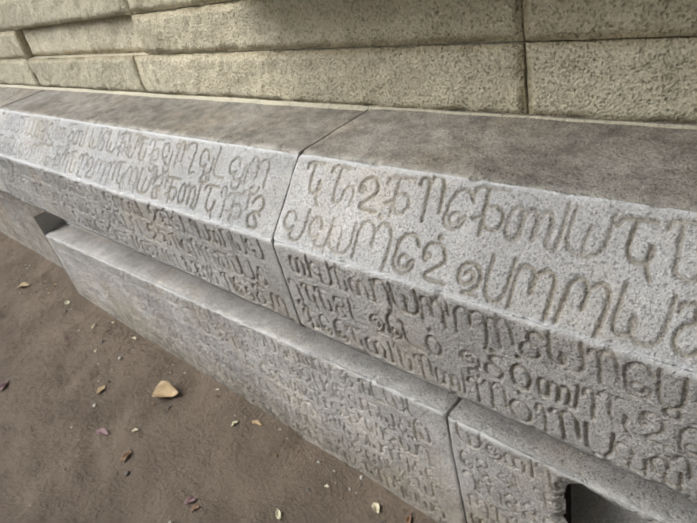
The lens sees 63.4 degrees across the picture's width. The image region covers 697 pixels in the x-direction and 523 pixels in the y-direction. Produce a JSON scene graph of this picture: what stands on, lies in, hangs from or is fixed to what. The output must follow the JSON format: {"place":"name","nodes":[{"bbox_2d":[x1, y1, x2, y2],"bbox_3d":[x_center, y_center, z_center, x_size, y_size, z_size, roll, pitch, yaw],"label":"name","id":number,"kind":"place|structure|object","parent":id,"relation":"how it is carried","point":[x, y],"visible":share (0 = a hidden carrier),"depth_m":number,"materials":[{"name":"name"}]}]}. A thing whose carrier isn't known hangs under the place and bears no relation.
{"place":"outdoors","nodes":[
{"label":"outdoors","id":0,"kind":"place"},
{"bbox_2d":[0,31,27,58],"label":"stone block","id":1,"kind":"structure","parent":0,"point":[11,46],"depth_m":1.92,"materials":[{"name":"beige stone"}]},
{"bbox_2d":[0,59,40,86],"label":"stone block","id":2,"kind":"structure","parent":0,"point":[16,71],"depth_m":2.01,"materials":[{"name":"beige stone"}]},
{"bbox_2d":[0,0,131,30],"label":"stone block","id":3,"kind":"structure","parent":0,"point":[18,14],"depth_m":1.56,"materials":[{"name":"beige stone"}]},
{"bbox_2d":[22,13,144,55],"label":"stone block","id":4,"kind":"structure","parent":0,"point":[114,34],"depth_m":1.56,"materials":[{"name":"beige stone"}]},
{"bbox_2d":[28,55,147,92],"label":"stone block","id":5,"kind":"structure","parent":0,"point":[112,73],"depth_m":1.62,"materials":[{"name":"beige stone"}]},
{"bbox_2d":[127,0,229,13],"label":"stone block","id":6,"kind":"structure","parent":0,"point":[138,6],"depth_m":1.21,"materials":[{"name":"beige stone"}]},
{"bbox_2d":[0,232,437,522],"bbox_3d":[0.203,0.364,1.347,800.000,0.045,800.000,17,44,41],"label":"ground","id":7,"kind":"structure","parent":0,"point":[182,450],"depth_m":1.50,"materials":[{"name":"brown soil"}]},
{"bbox_2d":[0,380,8,390],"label":"leaf","id":8,"kind":"object","parent":7,"relation":"on","point":[2,385],"visible":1,"depth_m":1.84,"materials":[{"name":"pink plant"}]},
{"bbox_2d":[18,282,29,287],"bbox_3d":[-1.364,0.100,2.369,0.056,0.014,0.028,-13,32,4],"label":"leaf","id":9,"kind":"object","parent":7,"relation":"on","point":[23,284],"visible":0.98,"depth_m":2.38,"materials":[{"name":"beige plant"}]},
{"bbox_2d":[0,190,64,269],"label":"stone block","id":10,"kind":"structure","parent":7,"relation":"on","point":[18,223],"depth_m":2.52,"materials":[{"name":"grey stone"}]},
{"bbox_2d":[0,85,43,194],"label":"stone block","id":11,"kind":"structure","parent":10,"relation":"on","point":[8,95],"depth_m":1.94,"materials":[{"name":"grey stone"}]},
{"bbox_2d":[96,385,104,393],"bbox_3d":[-0.746,0.386,1.699,0.020,0.007,0.036,7,38,28],"label":"leaf","id":12,"kind":"object","parent":7,"relation":"on","point":[100,388],"visible":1,"depth_m":1.70,"materials":[{"name":"beige plant"}]},
{"bbox_2d":[96,428,109,434],"bbox_3d":[-0.679,0.471,1.560,0.050,0.009,0.020,2,35,25],"label":"fallen leaf","id":13,"kind":"object","parent":7,"relation":"on","point":[104,431],"visible":1,"depth_m":1.56,"materials":[{"name":"pink plant"}]},
{"bbox_2d":[121,449,131,461],"bbox_3d":[-0.570,0.497,1.448,0.017,0.009,0.040,3,36,26],"label":"leaf","id":14,"kind":"object","parent":7,"relation":"on","point":[124,456],"visible":1,"depth_m":1.45,"materials":[{"name":"brown plant"}]},
{"bbox_2d":[5,264,286,522],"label":"light grit","id":15,"kind":"object","parent":7,"relation":"on","point":[95,405],"visible":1,"depth_m":1.64,"materials":[{"name":"grey gravel"}]},
{"bbox_2d":[3,292,309,514],"bbox_3d":[-1.225,0.547,1.665,3.152,0.036,1.247,17,44,41],"label":"dark grit","id":16,"kind":"object","parent":7,"relation":"on","point":[307,489],"visible":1,"depth_m":1.57,"materials":[{"name":"gravel"}]},
{"bbox_2d":[152,380,177,396],"bbox_3d":[-0.523,0.370,1.606,0.086,0.031,0.057,-3,42,18],"label":"stone","id":17,"kind":"object","parent":7,"relation":"on","point":[165,389],"visible":1,"depth_m":1.62,"materials":[{"name":"beige stone"}]},
{"bbox_2d":[183,496,195,503],"bbox_3d":[-0.362,0.545,1.286,0.032,0.010,0.015,-21,39,-10],"label":"leaf","id":18,"kind":"object","parent":7,"relation":"on","point":[190,499],"visible":1,"depth_m":1.29,"materials":[{"name":"pink plant"}]},
{"bbox_2d":[190,505,199,510],"bbox_3d":[-0.344,0.552,1.266,0.023,0.007,0.012,-22,32,-11],"label":"leaf","id":19,"kind":"object","parent":7,"relation":"on","point":[194,507],"visible":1,"depth_m":1.27,"materials":[{"name":"brown plant"}]},
{"bbox_2d":[5,249,424,522],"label":"grit base","id":20,"kind":"object","parent":7,"relation":"on","point":[361,476],"depth_m":1.47,"materials":[{"name":"gravel"}]},
{"bbox_2d":[46,224,464,522],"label":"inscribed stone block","id":21,"kind":"structure","parent":7,"relation":"on","point":[384,425],"depth_m":1.24,"materials":[{"name":"grey stone"}]},
{"bbox_2d":[34,211,78,292],"bbox_3d":[-1.011,-0.055,2.223,0.001,0.420,0.255,17,44,41],"label":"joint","id":22,"kind":"object","parent":21,"relation":"attached to","point":[47,222],"visible":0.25,"depth_m":2.09,"materials":[{"name":"grey stone"}]},
{"bbox_2d":[0,90,363,323],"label":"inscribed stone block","id":23,"kind":"structure","parent":21,"relation":"on","point":[196,188],"depth_m":1.12,"materials":[{"name":"grey stone"}]},
{"bbox_2d":[0,90,43,197],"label":"joint","id":24,"kind":"object","parent":23,"relation":"attached to","point":[8,104],"visible":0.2,"depth_m":1.86,"materials":[{"name":"grey stone"}]},
{"bbox_2d":[28,52,139,87],"bbox_3d":[-0.767,-0.583,1.704,0.742,0.098,0.094,17,44,41],"label":"joint","id":25,"kind":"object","parent":23,"relation":"on","point":[93,55],"depth_m":1.61,"materials":[{"name":"beige concrete"}]},
{"bbox_2d":[132,40,528,113],"bbox_3d":[-0.117,-0.380,1.114,1.053,0.098,0.094,17,44,41],"label":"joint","id":26,"kind":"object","parent":23,"relation":"on","point":[485,43],"depth_m":0.85,"materials":[{"name":"beige concrete"}]},
{"bbox_2d":[131,0,524,53],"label":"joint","id":27,"kind":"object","parent":26,"relation":"on","point":[334,47],"depth_m":0.97,"materials":[{"name":"beige concrete"}]},
{"bbox_2d":[0,84,696,129],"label":"fillet wall","id":28,"kind":"structure","parent":23,"relation":"on","point":[314,105],"depth_m":1.01,"materials":[{"name":"beige stone"}]},
{"bbox_2d":[274,106,696,502],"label":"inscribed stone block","id":29,"kind":"structure","parent":21,"relation":"on","point":[539,275],"depth_m":0.63,"materials":[{"name":"grey stone"}]},
{"bbox_2d":[271,109,367,328],"bbox_3d":[0.000,-0.034,0.982,0.001,0.392,0.298,17,44,41],"label":"joint","id":30,"kind":"object","parent":29,"relation":"attached to","point":[272,239],"visible":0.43,"depth_m":0.88,"materials":[{"name":"grey stone"}]},
{"bbox_2d":[526,36,696,71],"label":"joint","id":31,"kind":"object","parent":29,"relation":"on","point":[613,39],"depth_m":0.65,"materials":[{"name":"beige concrete"}]},
{"bbox_2d":[252,420,261,424],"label":"leaf","id":32,"kind":"object","parent":7,"relation":"on","point":[257,422],"visible":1,"depth_m":1.43,"materials":[{"name":"beige plant"}]},
{"bbox_2d":[276,508,280,519],"bbox_3d":[-0.149,0.536,1.200,0.012,0.006,0.031,-19,32,-7],"label":"leaf","id":33,"kind":"object","parent":7,"relation":"on","point":[278,514],"visible":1,"depth_m":1.20,"materials":[{"name":"beige plant"}]},
{"bbox_2d":[63,219,651,522],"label":"recess","id":34,"kind":"object","parent":7,"relation":"on","point":[588,505],"depth_m":0.89,"materials":[{"name":"grey stone"}]},
{"bbox_2d":[372,502,379,512],"bbox_3d":[0.057,0.507,1.163,0.016,0.009,0.029,-19,32,-15],"label":"leaf","id":35,"kind":"object","parent":7,"relation":"on","point":[375,506],"visible":1,"depth_m":1.16,"materials":[{"name":"beige plant"}]},
{"bbox_2d":[406,513,410,522],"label":"leaf","id":36,"kind":"object","parent":7,"relation":"on","point":[408,519],"visible":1,"depth_m":1.13,"materials":[{"name":"brown plant"}]},
{"bbox_2d":[563,484,571,522],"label":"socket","id":37,"kind":"object","parent":7,"relation":"on","point":[567,514],"visible":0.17,"depth_m":0.91,"materials":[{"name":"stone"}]},
{"bbox_2d":[448,398,696,522],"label":"inscribed stone block","id":38,"kind":"structure","parent":7,"relation":"on","point":[509,471],"depth_m":0.82,"materials":[{"name":"grey stone"}]},
{"bbox_2d":[444,397,466,522],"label":"joint","id":39,"kind":"object","parent":38,"relation":"attached to","point":[454,459],"visible":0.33,"depth_m":0.93,"materials":[{"name":"grey stone"}]},
{"bbox_2d":[131,0,522,53],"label":"stone block","id":40,"kind":"structure","parent":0,"point":[246,25],"depth_m":0.92,"materials":[{"name":"beige stone"}]},
{"bbox_2d":[134,43,526,114],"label":"stone block","id":41,"kind":"structure","parent":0,"point":[481,78],"depth_m":0.93,"materials":[{"name":"beige stone"}]},
{"bbox_2d":[523,0,696,40],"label":"stone block","id":42,"kind":"structure","parent":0,"point":[571,19],"depth_m":0.63,"materials":[{"name":"beige stone"}]},
{"bbox_2d":[526,37,696,122],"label":"stone block","id":43,"kind":"structure","parent":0,"point":[643,80],"depth_m":0.66,"materials":[{"name":"beige stone"}]},
{"bbox_3d":[-1.427,-0.786,2.299,1.077,0.098,0.094,17,44,41],"label":"wall","id":44,"kind":"object","parent":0,"visible":0},
{"bbox_2d":[0,29,33,58],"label":"joint","id":45,"kind":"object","parent":44,"relation":"on","point":[22,40],"depth_m":1.87,"materials":[{"name":"brown concrete"}]},
{"bbox_3d":[0.138,-3.343,5.207,11.200,0.005,7.996,17,44,41],"label":"platform top","id":46,"kind":"object","parent":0,"visible":0},
{"bbox_2d":[10,4,525,94],"bbox_3d":[-2.413,-1.138,3.141,11.200,0.335,0.001,17,44,41],"label":"joint","id":47,"kind":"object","parent":46,"relation":"attached to","point":[487,44],"depth_m":0.80,"materials":[{"name":"grey"}]}
]}

